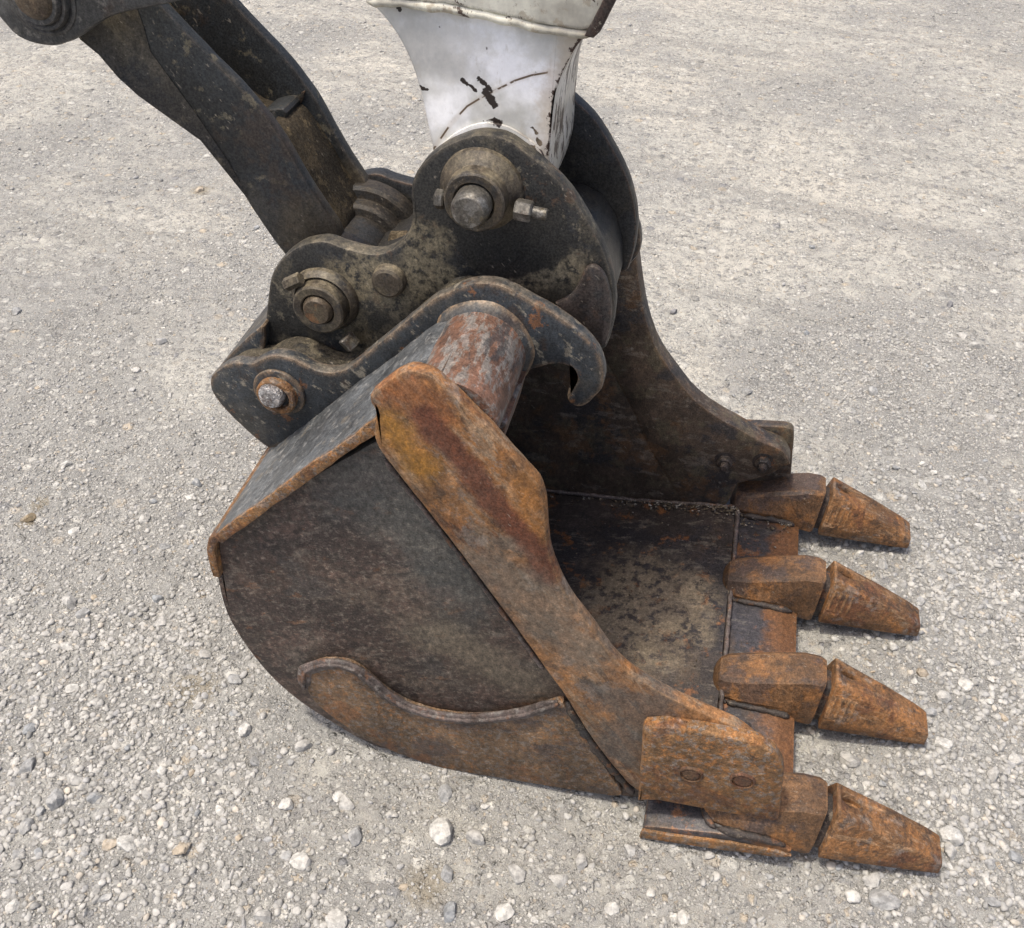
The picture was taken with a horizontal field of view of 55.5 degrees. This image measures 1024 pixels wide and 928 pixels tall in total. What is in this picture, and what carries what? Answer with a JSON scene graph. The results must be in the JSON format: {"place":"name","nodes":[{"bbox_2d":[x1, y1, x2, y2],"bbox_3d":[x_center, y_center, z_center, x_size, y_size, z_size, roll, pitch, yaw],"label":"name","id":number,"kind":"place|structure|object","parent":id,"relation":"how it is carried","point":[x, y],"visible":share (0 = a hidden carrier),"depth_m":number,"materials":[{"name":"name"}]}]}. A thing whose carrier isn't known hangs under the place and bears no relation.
{"place":"outdoors","nodes":[
{"label":"outdoors","id":0,"kind":"place"},
{"bbox_2d":[0,0,1023,927],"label":"ground","id":1,"kind":"structure","parent":0,"point":[48,268],"depth_m":2.61,"materials":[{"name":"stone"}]},
{"bbox_2d":[5,900,19,914],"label":"stone","id":2,"kind":"object","parent":1,"relation":"on","point":[12,906],"visible":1,"depth_m":1.48,"materials":[{"name":"white stone"}]},
{"bbox_2d":[10,757,19,765],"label":"stone","id":3,"kind":"object","parent":1,"relation":"on","point":[15,761],"visible":1,"depth_m":1.67,"materials":[{"name":"white stone"}]},
{"bbox_2d":[12,307,21,314],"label":"stone","id":4,"kind":"object","parent":1,"relation":"on","point":[16,310],"visible":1,"depth_m":2.71,"materials":[{"name":"grey stone"}]},
{"bbox_2d":[12,848,25,859],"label":"stone","id":5,"kind":"object","parent":1,"relation":"on","point":[16,852],"visible":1,"depth_m":1.55,"materials":[{"name":"grey stone"}]},
{"bbox_2d":[19,818,33,834],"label":"stone","id":6,"kind":"object","parent":1,"relation":"on","point":[25,825],"visible":1,"depth_m":1.57,"materials":[{"name":"grey stone"}]},
{"bbox_2d":[18,757,35,773],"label":"stone","id":7,"kind":"object","parent":1,"relation":"on","point":[27,765],"visible":1,"depth_m":1.65,"materials":[{"name":"grey stone"}]},
{"bbox_2d":[20,513,35,522],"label":"stone","id":8,"kind":"object","parent":1,"relation":"on","point":[29,517],"visible":1,"depth_m":2.11,"materials":[{"name":"beige stone"}]},
{"bbox_2d":[22,722,34,734],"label":"stone","id":9,"kind":"object","parent":1,"relation":"on","point":[30,726],"visible":1,"depth_m":1.71,"materials":[{"name":"white stone"}]},
{"bbox_2d":[35,805,44,816],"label":"stone","id":10,"kind":"object","parent":1,"relation":"on","point":[40,810],"visible":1,"depth_m":1.60,"materials":[{"name":"grey stone"}]},
{"bbox_2d":[46,788,63,810],"bbox_3d":[-0.757,0.555,1.614,0.030,0.029,0.035,-27,48,-27],"label":"stone","id":11,"kind":"object","parent":1,"relation":"on","point":[54,799],"visible":1,"depth_m":1.60,"materials":[{"name":"grey stone"}]},
{"bbox_2d":[59,642,72,650],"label":"stone","id":12,"kind":"object","parent":1,"relation":"on","point":[67,646],"visible":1,"depth_m":1.85,"materials":[{"name":"white stone"}]},
{"bbox_2d":[64,720,71,728],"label":"stone","id":13,"kind":"object","parent":1,"relation":"on","point":[67,724],"visible":1,"depth_m":1.72,"materials":[{"name":"white stone"}]},
{"bbox_2d":[61,594,76,610],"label":"stone","id":14,"kind":"object","parent":1,"relation":"on","point":[68,601],"visible":1,"depth_m":1.92,"materials":[{"name":"stone"}]},
{"bbox_2d":[65,684,78,692],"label":"stone","id":15,"kind":"object","parent":1,"relation":"on","point":[69,688],"visible":1,"depth_m":1.78,"materials":[{"name":"white stone"}]},
{"bbox_2d":[68,527,78,534],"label":"stone","id":16,"kind":"object","parent":1,"relation":"on","point":[73,531],"visible":1,"depth_m":2.08,"materials":[{"name":"white stone"}]},
{"bbox_2d":[66,773,82,785],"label":"stone","id":17,"kind":"object","parent":1,"relation":"on","point":[74,779],"visible":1,"depth_m":1.64,"materials":[{"name":"stone"}]},
{"bbox_2d":[75,607,90,618],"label":"stone","id":18,"kind":"object","parent":1,"relation":"on","point":[83,612],"visible":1,"depth_m":1.90,"materials":[{"name":"grey stone"}]},
{"bbox_2d":[86,791,101,803],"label":"stone","id":19,"kind":"object","parent":1,"relation":"on","point":[92,797],"visible":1,"depth_m":1.61,"materials":[{"name":"grey stone"}]},
{"bbox_2d":[98,893,111,901],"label":"stone","id":20,"kind":"object","parent":1,"relation":"on","point":[105,897],"visible":1,"depth_m":1.49,"materials":[{"name":"grey stone"}]},
{"bbox_2d":[102,839,116,850],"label":"stone","id":21,"kind":"object","parent":1,"relation":"on","point":[108,844],"visible":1,"depth_m":1.55,"materials":[{"name":"beige stone"}]},
{"bbox_2d":[116,835,135,851],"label":"stone","id":22,"kind":"object","parent":1,"relation":"on","point":[126,843],"visible":1,"depth_m":1.55,"materials":[{"name":"white stone"}]},
{"bbox_2d":[139,513,149,523],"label":"stone","id":23,"kind":"object","parent":1,"relation":"on","point":[144,518],"visible":1,"depth_m":2.10,"materials":[{"name":"white stone"}]},
{"bbox_2d":[142,787,151,799],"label":"stone","id":24,"kind":"object","parent":1,"relation":"on","point":[146,791],"visible":1,"depth_m":1.62,"materials":[{"name":"stone"}]},
{"bbox_2d":[152,595,162,602],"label":"stone","id":25,"kind":"object","parent":1,"relation":"on","point":[156,598],"visible":1,"depth_m":1.94,"materials":[{"name":"grey stone"}]},
{"bbox_2d":[153,615,167,626],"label":"stone","id":26,"kind":"object","parent":1,"relation":"on","point":[162,620],"visible":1,"depth_m":1.89,"materials":[{"name":"stone"}]},
{"bbox_2d":[155,338,166,344],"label":"stone","id":27,"kind":"object","parent":1,"relation":"on","point":[159,341],"visible":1,"depth_m":2.61,"materials":[{"name":"grey stone"}]},
{"bbox_2d":[156,766,166,775],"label":"stone","id":28,"kind":"object","parent":1,"relation":"on","point":[161,770],"visible":1,"depth_m":1.65,"materials":[{"name":"white stone"}]},
{"bbox_2d":[159,543,171,549],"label":"stone","id":29,"kind":"object","parent":1,"relation":"on","point":[163,546],"visible":1,"depth_m":2.04,"materials":[{"name":"grey stone"}]},
{"bbox_2d":[172,842,190,854],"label":"stone","id":30,"kind":"object","parent":1,"relation":"on","point":[181,848],"visible":1,"depth_m":1.54,"materials":[{"name":"beige stone"}]},
{"bbox_2d":[192,478,201,487],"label":"stone","id":31,"kind":"object","parent":1,"relation":"on","point":[196,482],"visible":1,"depth_m":2.20,"materials":[{"name":"grey stone"}]},
{"bbox_2d":[192,702,203,709],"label":"stone","id":32,"kind":"object","parent":1,"relation":"on","point":[198,706],"visible":1,"depth_m":1.75,"materials":[{"name":"stone"}]},
{"bbox_2d":[198,649,211,658],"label":"stone","id":33,"kind":"object","parent":1,"relation":"on","point":[204,654],"visible":1,"depth_m":1.83,"materials":[{"name":"stone"}]},
{"bbox_2d":[216,805,225,815],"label":"stone","id":34,"kind":"object","parent":1,"relation":"on","point":[220,810],"visible":1,"depth_m":1.60,"materials":[{"name":"white stone"}]},
{"bbox_2d":[222,879,230,889],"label":"stone","id":35,"kind":"object","parent":1,"relation":"on","point":[226,884],"visible":1,"depth_m":1.51,"materials":[{"name":"stone"}]},
{"bbox_2d":[228,673,241,683],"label":"stone","id":36,"kind":"object","parent":1,"relation":"on","point":[234,678],"visible":1,"depth_m":1.79,"materials":[{"name":"grey stone"}]},
{"bbox_2d":[238,723,251,736],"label":"stone","id":37,"kind":"object","parent":1,"relation":"on","point":[244,729],"visible":1,"depth_m":1.71,"materials":[{"name":"white stone"}]},
{"bbox_2d":[250,756,259,765],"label":"stone","id":38,"kind":"object","parent":1,"relation":"on","point":[254,760],"visible":1,"depth_m":1.67,"materials":[{"name":"grey stone"}]},
{"bbox_2d":[253,909,270,922],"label":"stone","id":39,"kind":"object","parent":1,"relation":"on","point":[263,915],"visible":1,"depth_m":1.46,"materials":[{"name":"stone"}]},
{"bbox_2d":[278,798,293,809],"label":"stone","id":40,"kind":"object","parent":1,"relation":"on","point":[286,804],"visible":1,"depth_m":1.61,"materials":[{"name":"white stone"}]},
{"bbox_2d":[280,850,291,858],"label":"stone","id":41,"kind":"object","parent":1,"relation":"on","point":[285,854],"visible":1,"depth_m":1.54,"materials":[{"name":"grey stone"}]},
{"bbox_2d":[289,851,311,870],"bbox_3d":[-0.333,0.627,1.537,0.035,0.021,0.028,18,42,23],"label":"stone","id":42,"kind":"object","parent":1,"relation":"on","point":[301,861],"visible":1,"depth_m":1.53,"materials":[{"name":"white stone"}]},
{"bbox_2d":[294,740,312,751],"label":"stone","id":43,"kind":"object","parent":1,"relation":"on","point":[302,745],"visible":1,"depth_m":1.69,"materials":[{"name":"stone"}]},
{"bbox_2d":[327,745,336,754],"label":"stone","id":44,"kind":"object","parent":1,"relation":"on","point":[331,749],"visible":1,"depth_m":1.69,"materials":[{"name":"stone"}]},
{"bbox_2d":[325,908,346,927],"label":"stone","id":45,"kind":"object","parent":1,"relation":"on","point":[336,918],"visible":1,"depth_m":1.46,"materials":[{"name":"white stone"}]},
{"bbox_2d":[332,790,343,801],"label":"stone","id":46,"kind":"object","parent":1,"relation":"on","point":[337,796],"visible":1,"depth_m":1.62,"materials":[{"name":"white stone"}]},
{"bbox_2d":[339,794,353,809],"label":"stone","id":47,"kind":"object","parent":1,"relation":"on","point":[346,803],"visible":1,"depth_m":1.61,"materials":[{"name":"stone"}]},
{"bbox_2d":[348,825,362,846],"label":"stone","id":48,"kind":"object","parent":1,"relation":"on","point":[355,836],"visible":1,"depth_m":1.56,"materials":[{"name":"grey stone"}]},
{"bbox_2d":[399,884,407,890],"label":"stone","id":49,"kind":"object","parent":1,"relation":"on","point":[403,887],"visible":1,"depth_m":1.51,"materials":[{"name":"beige stone"}]},
{"bbox_2d":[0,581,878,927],"bbox_3d":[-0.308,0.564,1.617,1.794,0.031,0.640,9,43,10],"label":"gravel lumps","id":50,"kind":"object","parent":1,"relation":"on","point":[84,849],"visible":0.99,"depth_m":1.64,"materials":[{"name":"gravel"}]},
{"bbox_2d":[429,816,452,845],"bbox_3d":[-0.114,0.595,1.578,0.040,0.035,0.044,-34,60,-16],"label":"stone","id":51,"kind":"object","parent":1,"relation":"on","point":[440,830],"visible":1,"depth_m":1.57,"materials":[{"name":"white stone"}]},
{"bbox_2d":[438,784,451,802],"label":"stone","id":52,"kind":"object","parent":1,"relation":"on","point":[445,792],"visible":1,"depth_m":1.63,"materials":[{"name":"grey stone"}]},
{"bbox_2d":[440,864,452,882],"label":"stone","id":53,"kind":"object","parent":1,"relation":"on","point":[446,874],"visible":1,"depth_m":1.52,"materials":[{"name":"grey stone"}]},
{"bbox_2d":[443,901,455,922],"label":"stone","id":54,"kind":"object","parent":1,"relation":"on","point":[449,911],"visible":1,"depth_m":1.48,"materials":[{"name":"grey stone"}]},
{"bbox_2d":[465,829,484,845],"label":"stone","id":55,"kind":"object","parent":1,"relation":"on","point":[474,836],"visible":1,"depth_m":1.57,"materials":[{"name":"stone"}]},
{"bbox_2d":[495,903,514,921],"bbox_3d":[-0.011,0.685,1.489,0.032,0.019,0.026,-21,39,-21],"label":"stone","id":56,"kind":"object","parent":1,"relation":"on","point":[505,912],"visible":1,"depth_m":1.48,"materials":[{"name":"white stone"}]},
{"bbox_2d":[507,864,524,884],"bbox_3d":[0.009,0.644,1.533,0.023,0.019,0.034,-18,45,-19],"label":"stone","id":57,"kind":"object","parent":1,"relation":"on","point":[517,873],"visible":1,"depth_m":1.53,"materials":[{"name":"stone"}]},
{"bbox_2d":[548,874,567,889],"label":"stone","id":58,"kind":"object","parent":1,"relation":"on","point":[559,881],"visible":1,"depth_m":1.52,"materials":[{"name":"stone"}]},
{"bbox_2d":[207,219,941,872],"bbox_3d":[0.173,0.000,1.617,1.186,0.872,0.832,9,43,10],"label":"excavator bucket","id":59,"kind":"object","parent":1,"relation":"on","point":[415,545],"visible":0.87,"depth_m":1.50,"materials":[{"name":"metal"}]},
{"bbox_2d":[221,92,638,407],"bbox_3d":[-0.131,-0.325,1.421,0.604,0.444,0.444,9,43,10],"label":"quick coupler","id":60,"kind":"object","parent":59,"relation":"attached to","point":[505,204],"visible":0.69,"depth_m":1.29,"materials":[{"name":"metal"}]},
{"bbox_2d":[79,0,412,253],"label":"bucket link","id":61,"kind":"object","parent":60,"relation":"attached to","point":[229,84],"visible":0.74,"depth_m":1.34,"materials":[{"name":"black paint"}]},
{"bbox_2d":[0,0,179,44],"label":"linkage lever","id":62,"kind":"object","parent":61,"relation":"attached to","point":[51,22],"visible":1,"depth_m":1.16,"materials":[{"name":"grey paint"}]},
{"bbox_2d":[366,0,615,168],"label":"excavator stick","id":63,"kind":"object","parent":60,"relation":"attached to","point":[511,66],"visible":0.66,"depth_m":1.14,"materials":[{"name":"white paint"}]},
{"bbox_2d":[550,494,792,671],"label":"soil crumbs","id":64,"kind":"object","parent":59,"relation":"in","point":[695,505],"visible":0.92,"depth_m":2.05,"materials":[{"name":"brown soil"}]},
{"bbox_2d":[575,853,586,871],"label":"stone","id":65,"kind":"object","parent":1,"relation":"on","point":[581,862],"visible":1,"depth_m":1.54,"materials":[{"name":"stone"}]},
{"bbox_2d":[604,902,619,914],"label":"stone","id":66,"kind":"object","parent":1,"relation":"on","point":[611,908],"visible":1,"depth_m":1.49,"materials":[{"name":"white stone"}]},
{"bbox_2d":[624,844,635,856],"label":"stone","id":67,"kind":"object","parent":1,"relation":"on","point":[630,849],"visible":1,"depth_m":1.56,"materials":[{"name":"stone"}]},
{"bbox_2d":[646,887,654,896],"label":"stone","id":68,"kind":"object","parent":1,"relation":"on","point":[650,892],"visible":1,"depth_m":1.51,"materials":[{"name":"white stone"}]},
{"bbox_2d":[677,910,687,924],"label":"stone","id":69,"kind":"object","parent":1,"relation":"on","point":[682,915],"visible":1,"depth_m":1.48,"materials":[{"name":"white stone"}]},
{"bbox_2d":[704,850,714,859],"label":"stone","id":70,"kind":"object","parent":1,"relation":"on","point":[708,854],"visible":1,"depth_m":1.55,"materials":[{"name":"stone"}]},
{"bbox_2d":[740,388,751,394],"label":"stone","id":71,"kind":"object","parent":1,"relation":"on","point":[745,391],"visible":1,"depth_m":2.43,"materials":[{"name":"grey stone"}]},
{"bbox_2d":[840,751,860,767],"bbox_3d":[0.584,0.511,1.681,0.039,0.020,0.030,19,31,3],"label":"stone","id":72,"kind":"object","parent":1,"relation":"on","point":[848,759],"visible":1,"depth_m":1.67,"materials":[{"name":"stone"}]},
{"bbox_2d":[844,889,860,902],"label":"stone","id":73,"kind":"object","parent":1,"relation":"on","point":[852,896],"visible":1,"depth_m":1.50,"materials":[{"name":"white stone"}]},
{"bbox_2d":[862,872,880,888],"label":"stone","id":74,"kind":"object","parent":1,"relation":"on","point":[873,880],"visible":1,"depth_m":1.52,"materials":[{"name":"stone"}]},
{"bbox_2d":[869,386,878,395],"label":"stone","id":75,"kind":"object","parent":1,"relation":"on","point":[873,390],"visible":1,"depth_m":2.44,"materials":[{"name":"grey stone"}]},
{"bbox_2d":[878,559,887,569],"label":"stone","id":76,"kind":"object","parent":1,"relation":"on","point":[882,564],"visible":1,"depth_m":2.02,"materials":[{"name":"grey stone"}]},
{"bbox_2d":[868,889,900,911],"bbox_3d":[0.574,0.674,1.502,0.048,0.026,0.033,17,45,18],"label":"stone","id":77,"kind":"object","parent":1,"relation":"on","point":[882,900],"visible":1,"depth_m":1.50,"materials":[{"name":"grey stone"}]},
{"bbox_2d":[888,641,897,650],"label":"stone","id":78,"kind":"object","parent":1,"relation":"on","point":[892,646],"visible":1,"depth_m":1.86,"materials":[{"name":"white stone"}]},
{"bbox_2d":[899,579,906,588],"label":"stone","id":79,"kind":"object","parent":1,"relation":"on","point":[903,584],"visible":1,"depth_m":1.98,"materials":[{"name":"grey stone"}]},
{"bbox_2d":[785,457,1023,927],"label":"gravel lumps","id":80,"kind":"object","parent":1,"relation":"on","point":[1014,805],"visible":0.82,"depth_m":1.74,"materials":[{"name":"gravel"}]},
{"bbox_2d":[917,596,925,605],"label":"stone","id":81,"kind":"object","parent":1,"relation":"on","point":[921,601],"visible":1,"depth_m":1.94,"materials":[{"name":"grey stone"}]},
{"bbox_2d":[916,668,928,676],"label":"stone","id":82,"kind":"object","parent":1,"relation":"on","point":[921,672],"visible":1,"depth_m":1.81,"materials":[{"name":"beige stone"}]},
{"bbox_2d":[918,480,926,488],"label":"stone","id":83,"kind":"object","parent":1,"relation":"on","point":[921,484],"visible":1,"depth_m":2.20,"materials":[{"name":"white stone"}]},
{"bbox_2d":[919,887,929,896],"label":"stone","id":84,"kind":"object","parent":1,"relation":"on","point":[925,892],"visible":1,"depth_m":1.51,"materials":[{"name":"stone"}]},
{"bbox_2d":[924,707,936,715],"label":"stone","id":85,"kind":"object","parent":1,"relation":"on","point":[930,711],"visible":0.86,"depth_m":1.75,"materials":[{"name":"grey stone"}]},
{"bbox_2d":[932,478,941,486],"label":"stone","id":86,"kind":"object","parent":1,"relation":"on","point":[937,481],"visible":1,"depth_m":2.20,"materials":[{"name":"grey stone"}]},
{"bbox_2d":[935,690,951,703],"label":"stone","id":87,"kind":"object","parent":1,"relation":"on","point":[943,696],"visible":1,"depth_m":1.77,"materials":[{"name":"white stone"}]},
{"bbox_2d":[935,737,952,748],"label":"stone","id":88,"kind":"object","parent":1,"relation":"on","point":[945,743],"visible":1,"depth_m":1.70,"materials":[{"name":"white stone"}]},
{"bbox_2d":[945,583,953,591],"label":"stone","id":89,"kind":"object","parent":1,"relation":"on","point":[950,587],"visible":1,"depth_m":1.97,"materials":[{"name":"stone"}]},
{"bbox_2d":[944,843,956,861],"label":"stone","id":90,"kind":"object","parent":1,"relation":"on","point":[950,850],"visible":1,"depth_m":1.55,"materials":[{"name":"stone"}]},
{"bbox_2d":[938,825,963,846],"bbox_3d":[0.709,0.602,1.573,0.037,0.030,0.034,-12,42,-13],"label":"stone","id":91,"kind":"object","parent":1,"relation":"on","point":[951,835],"visible":0.98,"depth_m":1.56,"materials":[{"name":"white stone"}]},
{"bbox_2d":[958,677,973,690],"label":"stone","id":92,"kind":"object","parent":1,"relation":"on","point":[966,684],"visible":1,"depth_m":1.79,"materials":[{"name":"white stone"}]},
{"bbox_2d":[968,836,978,842],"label":"stone","id":93,"kind":"object","parent":1,"relation":"on","point":[972,839],"visible":1,"depth_m":1.57,"materials":[{"name":"grey stone"}]},
{"bbox_2d":[971,806,978,817],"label":"stone","id":94,"kind":"object","parent":1,"relation":"on","point":[974,812],"visible":1,"depth_m":1.60,"materials":[{"name":"white stone"}]},
{"bbox_2d":[968,341,982,348],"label":"stone","id":95,"kind":"object","parent":1,"relation":"on","point":[975,345],"visible":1,"depth_m":2.58,"materials":[{"name":"stone"}]},
{"bbox_2d":[973,523,984,531],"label":"stone","id":96,"kind":"object","parent":1,"relation":"on","point":[978,527],"visible":1,"depth_m":2.10,"materials":[{"name":"white stone"}]},
{"bbox_2d":[984,858,995,869],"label":"stone","id":97,"kind":"object","parent":1,"relation":"on","point":[989,863],"visible":1,"depth_m":1.54,"materials":[{"name":"grey stone"}]},
{"bbox_2d":[984,414,995,421],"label":"stone","id":98,"kind":"object","parent":1,"relation":"on","point":[990,417],"visible":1,"depth_m":2.37,"materials":[{"name":"stone"}]},
{"bbox_2d":[986,766,998,782],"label":"stone","id":99,"kind":"object","parent":1,"relation":"on","point":[992,774],"visible":1,"depth_m":1.65,"materials":[{"name":"stone"}]},
{"bbox_2d":[984,897,1000,905],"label":"stone","id":100,"kind":"object","parent":1,"relation":"on","point":[991,901],"visible":1,"depth_m":1.50,"materials":[{"name":"grey stone"}]},
{"bbox_2d":[1008,850,1023,863],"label":"stone","id":101,"kind":"object","parent":1,"relation":"on","point":[1014,856],"visible":1,"depth_m":1.55,"materials":[{"name":"grey stone"}]},
{"bbox_2d":[1008,753,1023,764],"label":"stone","id":102,"kind":"object","parent":1,"relation":"on","point":[1017,759],"visible":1,"depth_m":1.68,"materials":[{"name":"white stone"}]},
{"bbox_2d":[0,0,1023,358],"bbox_3d":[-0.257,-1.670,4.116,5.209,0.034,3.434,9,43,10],"label":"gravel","id":103,"kind":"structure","parent":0,"point":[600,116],"depth_m":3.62,"materials":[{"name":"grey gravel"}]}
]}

